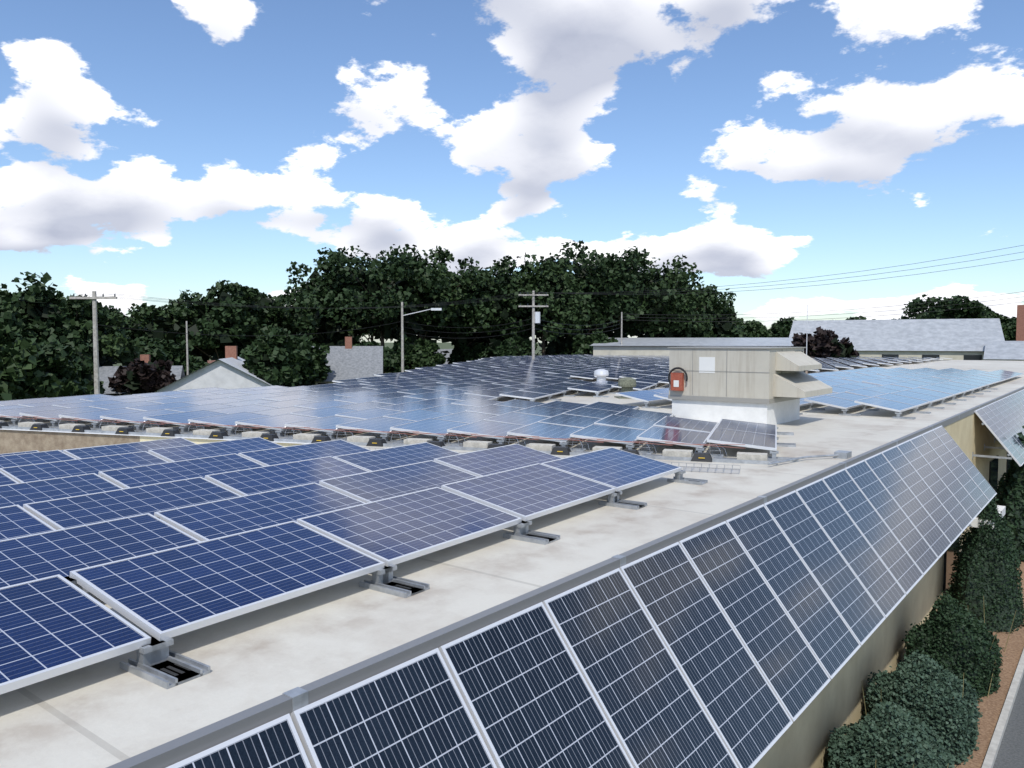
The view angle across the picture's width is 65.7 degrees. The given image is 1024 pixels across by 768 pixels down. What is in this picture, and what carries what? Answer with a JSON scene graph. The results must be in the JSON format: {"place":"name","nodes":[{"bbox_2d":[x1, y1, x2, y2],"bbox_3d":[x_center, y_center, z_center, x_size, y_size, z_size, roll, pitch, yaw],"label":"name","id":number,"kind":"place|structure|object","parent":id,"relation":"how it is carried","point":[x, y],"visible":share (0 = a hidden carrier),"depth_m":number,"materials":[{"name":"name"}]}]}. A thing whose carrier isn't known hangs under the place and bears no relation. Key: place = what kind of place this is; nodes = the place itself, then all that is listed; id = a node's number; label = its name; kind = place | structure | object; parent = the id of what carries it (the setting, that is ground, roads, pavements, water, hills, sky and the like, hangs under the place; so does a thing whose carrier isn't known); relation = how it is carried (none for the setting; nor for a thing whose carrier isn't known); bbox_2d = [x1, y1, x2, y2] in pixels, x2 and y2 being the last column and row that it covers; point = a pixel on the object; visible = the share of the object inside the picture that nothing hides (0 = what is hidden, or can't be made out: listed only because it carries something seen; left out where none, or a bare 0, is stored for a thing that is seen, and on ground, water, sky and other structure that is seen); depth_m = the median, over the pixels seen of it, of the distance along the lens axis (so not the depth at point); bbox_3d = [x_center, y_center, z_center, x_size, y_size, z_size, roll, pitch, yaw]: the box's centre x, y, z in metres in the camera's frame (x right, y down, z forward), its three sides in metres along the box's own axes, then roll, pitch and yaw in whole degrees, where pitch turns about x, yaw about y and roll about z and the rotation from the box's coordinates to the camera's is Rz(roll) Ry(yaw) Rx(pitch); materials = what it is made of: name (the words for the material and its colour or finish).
{"place":"outdoors","nodes":[
{"label":"outdoors","id":0,"kind":"place"},
{"bbox_2d":[0,429,309,453],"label":"wall","id":1,"kind":"structure","parent":0,"point":[15,440],"depth_m":14.92,"materials":[{"name":"beige concrete"}]},
{"bbox_2d":[113,343,547,365],"bbox_3d":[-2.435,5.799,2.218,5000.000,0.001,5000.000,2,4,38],"label":"ground","id":2,"kind":"structure","parent":0,"point":[440,345],"depth_m":883.69,"materials":[{"name":"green plant"}]},
{"bbox_2d":[0,283,16,297],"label":"tree","id":3,"kind":"object","parent":2,"relation":"on","point":[4,286],"depth_m":58.31,"materials":[{"name":"green plant"}]},
{"bbox_2d":[0,321,63,400],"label":"tree","id":4,"kind":"object","parent":2,"relation":"on","point":[17,381],"visible":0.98,"depth_m":37.61,"materials":[{"name":"green plant"}]},
{"bbox_2d":[0,271,105,356],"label":"tree","id":5,"kind":"object","parent":2,"relation":"on","point":[33,300],"visible":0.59,"depth_m":57.04,"materials":[{"name":"green plant"}]},
{"bbox_2d":[10,329,100,398],"bbox_3d":[-26.780,0.360,42.277,7.360,6.625,5.946,0,3,6],"label":"tree","id":6,"kind":"object","parent":2,"relation":"on","point":[57,362],"visible":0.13,"depth_m":42.15,"materials":[{"name":"green plant"}]},
{"bbox_2d":[37,339,105,395],"bbox_3d":[-28.196,0.284,48.424,5.884,6.102,6.544,0,3,4],"label":"tree","id":7,"kind":"object","parent":2,"relation":"on","point":[84,367],"visible":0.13,"depth_m":48.39,"materials":[{"name":"green plant"}]},
{"bbox_2d":[28,287,146,365],"bbox_3d":[-33.556,-2.413,61.261,9.613,10.063,9.586,-1,3,-12],"label":"tree","id":8,"kind":"object","parent":2,"relation":"on","point":[115,338],"visible":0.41,"depth_m":60.04,"materials":[{"name":"green plant"}]},
{"bbox_2d":[69,291,116,393],"bbox_3d":[-21.359,-0.521,40.771,2.400,8.465,0.319,0,3,0],"label":"utility pole","id":9,"kind":"object","parent":2,"relation":"on","point":[94,297],"visible":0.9,"depth_m":40.58,"materials":[{"name":"grey wood"}]},
{"bbox_2d":[80,245,1023,337],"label":"overhead wires","id":10,"kind":"object","parent":9,"relation":"attached to","point":[196,302],"visible":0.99,"depth_m":58.25,"materials":[{"name":"black metal"}]},
{"bbox_2d":[101,305,144,364],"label":"tree","id":11,"kind":"object","parent":2,"relation":"on","point":[132,331],"visible":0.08,"depth_m":89.04,"materials":[{"name":"green plant"}]},
{"bbox_2d":[99,355,184,395],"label":"house","id":12,"kind":"structure","parent":2,"relation":"on","point":[105,372],"depth_m":58.45,"materials":[{"name":"grey"}]},
{"bbox_2d":[108,358,176,394],"bbox_3d":[-25.997,0.509,56.384,4.605,4.754,4.217,2,4,38],"label":"tree","id":13,"kind":"object","parent":2,"relation":"on","point":[138,376],"visible":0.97,"depth_m":55.38,"materials":[{"name":"purple plant"}]},
{"bbox_2d":[121,336,209,375],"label":"tree","id":14,"kind":"object","parent":2,"relation":"on","point":[157,349],"visible":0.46,"depth_m":67.84,"materials":[{"name":"green plant"}]},
{"bbox_2d":[126,298,214,361],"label":"tree","id":15,"kind":"object","parent":2,"relation":"on","point":[165,321],"visible":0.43,"depth_m":84.34,"materials":[{"name":"green plant"}]},
{"bbox_2d":[186,321,188,374],"bbox_3d":[-26.509,-1.359,64.807,0.185,7.548,0.185,-2,4,-29],"label":"pole","id":16,"kind":"object","parent":2,"relation":"on","point":[187,363],"visible":0.57,"depth_m":64.67,"materials":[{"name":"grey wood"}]},
{"bbox_2d":[154,346,272,392],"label":"light grey house","id":17,"kind":"structure","parent":2,"relation":"on","point":[229,371],"depth_m":54.09,"materials":[{"name":"white paint"}]},
{"bbox_2d":[173,280,271,359],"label":"tree","id":18,"kind":"object","parent":2,"relation":"on","point":[214,324],"visible":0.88,"depth_m":84.06,"materials":[{"name":"green plant"}]},
{"bbox_2d":[244,292,298,359],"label":"tree","id":19,"kind":"object","parent":2,"relation":"on","point":[275,315],"visible":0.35,"depth_m":91.09,"materials":[{"name":"green plant"}]},
{"bbox_2d":[239,326,319,386],"bbox_3d":[-17.118,-0.689,57.713,5.222,7.027,5.380,2,4,38],"label":"tree","id":20,"kind":"object","parent":2,"relation":"on","point":[285,359],"visible":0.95,"depth_m":56.48,"materials":[{"name":"green plant"}]},
{"bbox_2d":[266,290,335,343],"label":"tree","id":21,"kind":"object","parent":2,"relation":"on","point":[298,329],"visible":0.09,"depth_m":93.02,"materials":[{"name":"green plant"}]},
{"bbox_2d":[290,333,331,385],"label":"tree","id":22,"kind":"object","parent":2,"relation":"on","point":[319,356],"visible":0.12,"depth_m":67.05,"materials":[{"name":"green plant"}]},
{"bbox_2d":[274,253,383,345],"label":"tree","id":23,"kind":"object","parent":2,"relation":"on","point":[317,322],"visible":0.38,"depth_m":89.73,"materials":[{"name":"green plant"}]},
{"bbox_2d":[312,337,383,384],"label":"cape house","id":24,"kind":"structure","parent":2,"relation":"on","point":[348,360],"depth_m":70.67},
{"bbox_2d":[294,244,459,372],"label":"tree","id":25,"kind":"object","parent":2,"relation":"on","point":[384,298],"visible":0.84,"depth_m":87.09,"materials":[{"name":"green plant"}]},
{"bbox_2d":[352,340,408,372],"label":"tree","id":26,"kind":"object","parent":2,"relation":"on","point":[391,362],"visible":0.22,"depth_m":82.84,"materials":[{"name":"green plant"}]},
{"bbox_2d":[364,326,408,341],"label":"tree","id":27,"kind":"object","parent":2,"relation":"on","point":[377,335],"visible":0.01,"depth_m":120.62,"materials":[{"name":"green plant"}]},
{"bbox_2d":[386,334,446,372],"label":"tree","id":28,"kind":"object","parent":2,"relation":"on","point":[419,352],"visible":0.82,"depth_m":87.94,"materials":[{"name":"green plant"}]},
{"bbox_2d":[342,246,498,343],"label":"tree","id":29,"kind":"object","parent":2,"relation":"on","point":[441,255],"visible":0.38,"depth_m":91.41,"materials":[{"name":"green plant"}]},
{"bbox_2d":[401,302,441,371],"bbox_3d":[-6.561,-1.561,57.455,2.969,8.743,0.320,0,3,0],"label":"street light pole","id":30,"kind":"object","parent":2,"relation":"on","point":[402,340],"visible":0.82,"depth_m":57.28,"materials":[{"name":"grey metal"}]},
{"bbox_2d":[434,349,452,363],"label":"white house gable","id":31,"kind":"structure","parent":2,"relation":"on","point":[447,354],"depth_m":118.32,"materials":[{"name":"white paint"}]},
{"bbox_2d":[396,256,526,359],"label":"tree","id":32,"kind":"object","parent":2,"relation":"on","point":[467,335],"visible":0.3,"depth_m":95.55,"materials":[{"name":"green plant"}]},
{"bbox_2d":[447,342,487,363],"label":"tree","id":33,"kind":"object","parent":2,"relation":"on","point":[469,353],"visible":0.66,"depth_m":98.07,"materials":[{"name":"green plant"}]},
{"bbox_2d":[446,252,558,340],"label":"tree","id":34,"kind":"object","parent":2,"relation":"on","point":[504,267],"visible":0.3,"depth_m":96.08,"materials":[{"name":"green plant"}]},
{"bbox_2d":[479,335,537,358],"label":"tree","id":35,"kind":"object","parent":2,"relation":"on","point":[517,346],"visible":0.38,"depth_m":88.94,"materials":[{"name":"green plant"}]},
{"bbox_2d":[519,291,547,358],"bbox_3d":[1.715,-2.518,63.905,2.399,9.960,0.476,0,3,-5],"label":"utility pole","id":36,"kind":"object","parent":2,"relation":"on","point":[535,317],"visible":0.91,"depth_m":63.64,"materials":[{"name":"grey wood"}]},
{"bbox_2d":[473,252,608,355],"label":"tree","id":37,"kind":"object","parent":2,"relation":"on","point":[557,302],"visible":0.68,"depth_m":93.83,"materials":[{"name":"green plant"}]},
{"bbox_2d":[545,337,575,354],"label":"tree","id":38,"kind":"object","parent":2,"relation":"on","point":[563,348],"visible":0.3,"depth_m":98.50,"materials":[{"name":"green plant"}]},
{"bbox_2d":[560,278,613,340],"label":"tree","id":39,"kind":"object","parent":2,"relation":"on","point":[566,335],"visible":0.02,"depth_m":124.08,"materials":[{"name":"green plant"}]},
{"bbox_2d":[527,240,654,337],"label":"tree","id":40,"kind":"object","parent":2,"relation":"on","point":[593,260],"visible":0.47,"depth_m":96.21,"materials":[{"name":"green plant"}]},
{"bbox_2d":[571,331,617,354],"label":"tree","id":41,"kind":"object","parent":2,"relation":"on","point":[583,342],"visible":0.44,"depth_m":87.92,"materials":[{"name":"green plant"}]},
{"bbox_2d":[621,312,621,344],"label":"utility pole","id":42,"kind":"object","parent":2,"relation":"on","point":[621,328],"visible":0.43,"depth_m":83.94,"materials":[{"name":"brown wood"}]},
{"bbox_2d":[626,327,648,337],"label":"tree","id":43,"kind":"object","parent":2,"relation":"on","point":[627,334],"depth_m":131.86,"materials":[{"name":"green plant"}]},
{"bbox_2d":[578,246,701,337],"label":"tree","id":44,"kind":"object","parent":2,"relation":"on","point":[634,261],"visible":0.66,"depth_m":98.42,"materials":[{"name":"green plant"}]},
{"bbox_2d":[615,255,717,337],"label":"tree","id":45,"kind":"object","parent":2,"relation":"on","point":[658,322],"visible":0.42,"depth_m":101.85,"materials":[{"name":"green plant"}]},
{"bbox_2d":[590,338,795,355],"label":"flat roof","id":46,"kind":"structure","parent":2,"relation":"on","point":[645,346],"depth_m":83.32,"materials":[{"name":"metal"}]},
{"bbox_2d":[648,285,742,337],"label":"tree","id":47,"kind":"object","parent":2,"relation":"on","point":[722,311],"visible":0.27,"depth_m":105.46,"materials":[{"name":"green plant"}]},
{"bbox_2d":[731,322,747,337],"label":"tree","id":48,"kind":"object","parent":2,"relation":"on","point":[742,333],"visible":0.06,"depth_m":112.03,"materials":[{"name":"green plant"}]},
{"bbox_2d":[736,318,771,337],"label":"tree","id":49,"kind":"object","parent":2,"relation":"on","point":[755,329],"visible":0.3,"depth_m":170.14,"materials":[{"name":"green plant"}]},
{"bbox_2d":[769,317,796,337],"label":"tree","id":50,"kind":"object","parent":2,"relation":"on","point":[780,329],"visible":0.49,"depth_m":177.01,"materials":[{"name":"green plant"}]},
{"bbox_2d":[791,326,858,359],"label":"tree","id":51,"kind":"object","parent":2,"relation":"on","point":[822,343],"visible":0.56,"depth_m":72.53,"materials":[{"name":"purple plant"}]},
{"bbox_2d":[846,315,875,319],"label":"tree","id":52,"kind":"object","parent":2,"relation":"on","point":[860,317],"visible":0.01,"depth_m":180.84,"materials":[{"name":"green plant"}]},
{"bbox_2d":[753,413,1006,767],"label":"building walls","id":53,"kind":"structure","parent":2,"relation":"on","point":[802,741],"depth_m":12.33,"materials":[{"name":"beige paint"}]},
{"bbox_2d":[0,359,1023,767],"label":"roof membrane","id":54,"kind":"object","parent":53,"relation":"on","point":[104,713],"visible":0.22,"depth_m":5.20,"materials":[{"name":"white plastic"}]},
{"bbox_2d":[0,437,681,694],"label":"solar array","id":55,"kind":"object","parent":54,"relation":"on","point":[242,526],"visible":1,"depth_m":6.42,"materials":[{"name":"glass"}]},
{"bbox_2d":[18,417,726,456],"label":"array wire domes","id":56,"kind":"structure","parent":54,"relation":"on","point":[448,433],"depth_m":13.36,"materials":[{"name":"black plastic"}]},
{"bbox_2d":[64,470,707,688],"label":"solar panel mounts","id":57,"kind":"object","parent":54,"relation":"on","point":[159,663],"visible":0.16,"depth_m":4.74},
{"bbox_2d":[0,416,777,464],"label":"solar panel mounts","id":58,"kind":"object","parent":54,"relation":"on","point":[688,455],"visible":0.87,"depth_m":13.09,"materials":[{"name":"grey metal"}]},
{"bbox_2d":[8,385,798,461],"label":"solar panel mounts","id":59,"kind":"object","parent":54,"relation":"on","point":[139,428],"visible":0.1,"depth_m":13.95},
{"bbox_2d":[0,354,949,450],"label":"solar array","id":60,"kind":"object","parent":54,"relation":"on","point":[456,397],"visible":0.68,"depth_m":18.03,"materials":[{"name":"blue glass"}]},
{"bbox_2d":[364,447,739,473],"bbox_3d":[0.174,1.065,11.281,5.900,0.062,0.309,1,3,18],"label":"walkway cable tray","id":61,"kind":"object","parent":54,"relation":"on","point":[709,469],"visible":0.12,"depth_m":10.49,"materials":[{"name":"silver metal"}]},
{"bbox_2d":[166,389,1023,767],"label":"solar panels","id":62,"kind":"object","parent":54,"relation":"attached to","point":[738,641],"visible":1,"depth_m":5.90,"materials":[{"name":"blue glass"}]},
{"bbox_2d":[594,369,608,380],"bbox_3d":[3.550,-0.289,31.520,0.679,0.600,0.679,0,3,-7],"label":"roof vent","id":63,"kind":"object","parent":54,"relation":"on","point":[601,374],"visible":0.84,"depth_m":31.34,"materials":[{"name":"silver metal"}]},
{"bbox_2d":[614,377,635,398],"bbox_3d":[3.481,0.108,23.971,0.634,0.620,0.634,0,3,-7],"label":"roof vent","id":64,"kind":"object","parent":54,"relation":"on","point":[626,384],"visible":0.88,"depth_m":23.78,"materials":[{"name":"metal"}]},
{"bbox_2d":[667,346,831,424],"bbox_3d":[5.091,0.001,17.002,2.840,1.585,2.215,2,4,38],"label":"rooftop hvac unit","id":65,"kind":"object","parent":54,"relation":"on","point":[769,385],"visible":0.99,"depth_m":16.31,"materials":[{"name":"white paint"}]},
{"bbox_2d":[768,450,851,464],"bbox_3d":[4.219,1.059,11.270,1.806,0.090,0.257,-2,4,-31],"label":"conduit junction box","id":66,"kind":"object","parent":54,"relation":"on","point":[841,454],"visible":1,"depth_m":11.52,"materials":[{"name":"metal"}]},
{"bbox_2d":[616,367,1023,411],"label":"solar array","id":67,"kind":"object","parent":54,"relation":"on","point":[899,389],"visible":0.75,"depth_m":25.14,"materials":[{"name":"blue glass"}]},
{"bbox_2d":[642,385,997,419],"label":"solar panel mounts","id":68,"kind":"object","parent":54,"relation":"on","point":[845,413],"visible":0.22,"depth_m":19.95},
{"bbox_2d":[106,386,1023,767],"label":"roof edge trim","id":69,"kind":"structure","parent":53,"relation":"attached to","point":[176,750],"depth_m":4.48,"materials":[{"name":"grey metal"}]},
{"bbox_2d":[943,452,1011,594],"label":"door windows","id":70,"kind":"structure","parent":53,"relation":"attached to","point":[949,556],"depth_m":18.02,"materials":[{"name":"grey"}]},
{"bbox_2d":[969,505,1005,528],"bbox_3d":[10.223,2.880,17.511,0.947,0.180,1.900,2,4,38],"label":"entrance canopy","id":71,"kind":"object","parent":53,"relation":"attached to","point":[975,522],"visible":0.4,"depth_m":16.70,"materials":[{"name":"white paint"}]},
{"bbox_2d":[972,423,1011,458],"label":"panel support brackets","id":72,"kind":"object","parent":53,"relation":"attached to","point":[989,456],"visible":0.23,"depth_m":19.91,"materials":[{"name":"grey metal"}]},
{"bbox_2d":[789,318,1004,359],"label":"building roof","id":73,"kind":"structure","parent":2,"relation":"on","point":[958,339],"depth_m":95.64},
{"bbox_2d":[901,294,992,318],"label":"tree","id":74,"kind":"object","parent":2,"relation":"on","point":[977,311],"visible":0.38,"depth_m":119.38,"materials":[{"name":"green plant"}]},
{"bbox_2d":[954,562,1023,767],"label":"mulch bed","id":75,"kind":"object","parent":2,"relation":"on","point":[991,706],"depth_m":13.10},
{"bbox_2d":[824,700,954,767],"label":"bush","id":76,"kind":"object","parent":75,"relation":"on","point":[885,735],"visible":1,"depth_m":9.99,"materials":[{"name":"green plant"}]},
{"bbox_2d":[861,650,982,767],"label":"bush","id":77,"kind":"object","parent":75,"relation":"on","point":[926,688],"visible":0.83,"depth_m":11.36,"materials":[{"name":"green plant"}]},
{"bbox_2d":[861,596,1015,767],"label":"stems","id":78,"kind":"object","parent":75,"relation":"on","point":[963,675],"visible":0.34,"depth_m":13.12,"materials":[{"name":"brown plant"}]},
{"bbox_2d":[902,591,1005,702],"bbox_3d":[7.537,4.394,13.645,1.613,1.539,1.810,1,3,10],"label":"bush","id":79,"kind":"object","parent":75,"relation":"on","point":[951,635],"visible":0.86,"depth_m":13.21,"materials":[{"name":"green plant"}]},
{"bbox_2d":[946,483,1023,633],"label":"bush","id":80,"kind":"object","parent":75,"relation":"on","point":[986,564],"visible":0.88,"depth_m":16.40,"materials":[{"name":"green plant"}]},
{"bbox_2d":[989,310,1015,340],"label":"tree","id":81,"kind":"object","parent":2,"relation":"on","point":[1003,319],"visible":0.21,"depth_m":142.57,"materials":[{"name":"green plant"}]},
{"bbox_2d":[982,649,1023,767],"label":"drive kerb","id":82,"kind":"object","parent":2,"relation":"on","point":[993,749],"depth_m":12.26,"materials":[{"name":"concrete"}]},
{"bbox_2d":[983,341,1023,360],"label":"building roof","id":83,"kind":"structure","parent":2,"relation":"on","point":[1005,350],"depth_m":86.61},
{"bbox_2d":[995,426,1023,561],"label":"wall shrub","id":84,"kind":"object","parent":2,"relation":"on","point":[1010,493],"visible":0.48,"depth_m":21.40,"materials":[{"name":"green plant"}]},
{"bbox_2d":[1004,316,1016,340],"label":"tree","id":85,"kind":"object","parent":2,"relation":"on","point":[1012,323],"visible":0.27,"depth_m":140.73,"materials":[{"name":"green plant"}]},
{"bbox_2d":[1016,305,1023,340],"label":"chimney stack","id":86,"kind":"object","parent":2,"relation":"on","point":[1020,325],"visible":0.41,"depth_m":93.71,"materials":[{"name":"brick"}]},
{"bbox_2d":[0,0,1023,342],"label":"sky","id":87,"kind":"structure","parent":0,"point":[157,149],"materials":[{"name":"blue"}]},
{"bbox_2d":[806,305,807,354],"bbox_3d":[12.051,-1.640,32.421,0.035,3.200,0.040,2,4,38],"label":"pole","id":88,"kind":"object","parent":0,"point":[807,325],"visible":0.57,"depth_m":32.37,"materials":[{"name":"grey metal"}]},
{"bbox_2d":[993,674,1023,767],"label":"driveway","id":89,"kind":"structure","parent":0,"point":[1010,753],"depth_m":11.75,"materials":[{"name":"concrete"}]}
]}

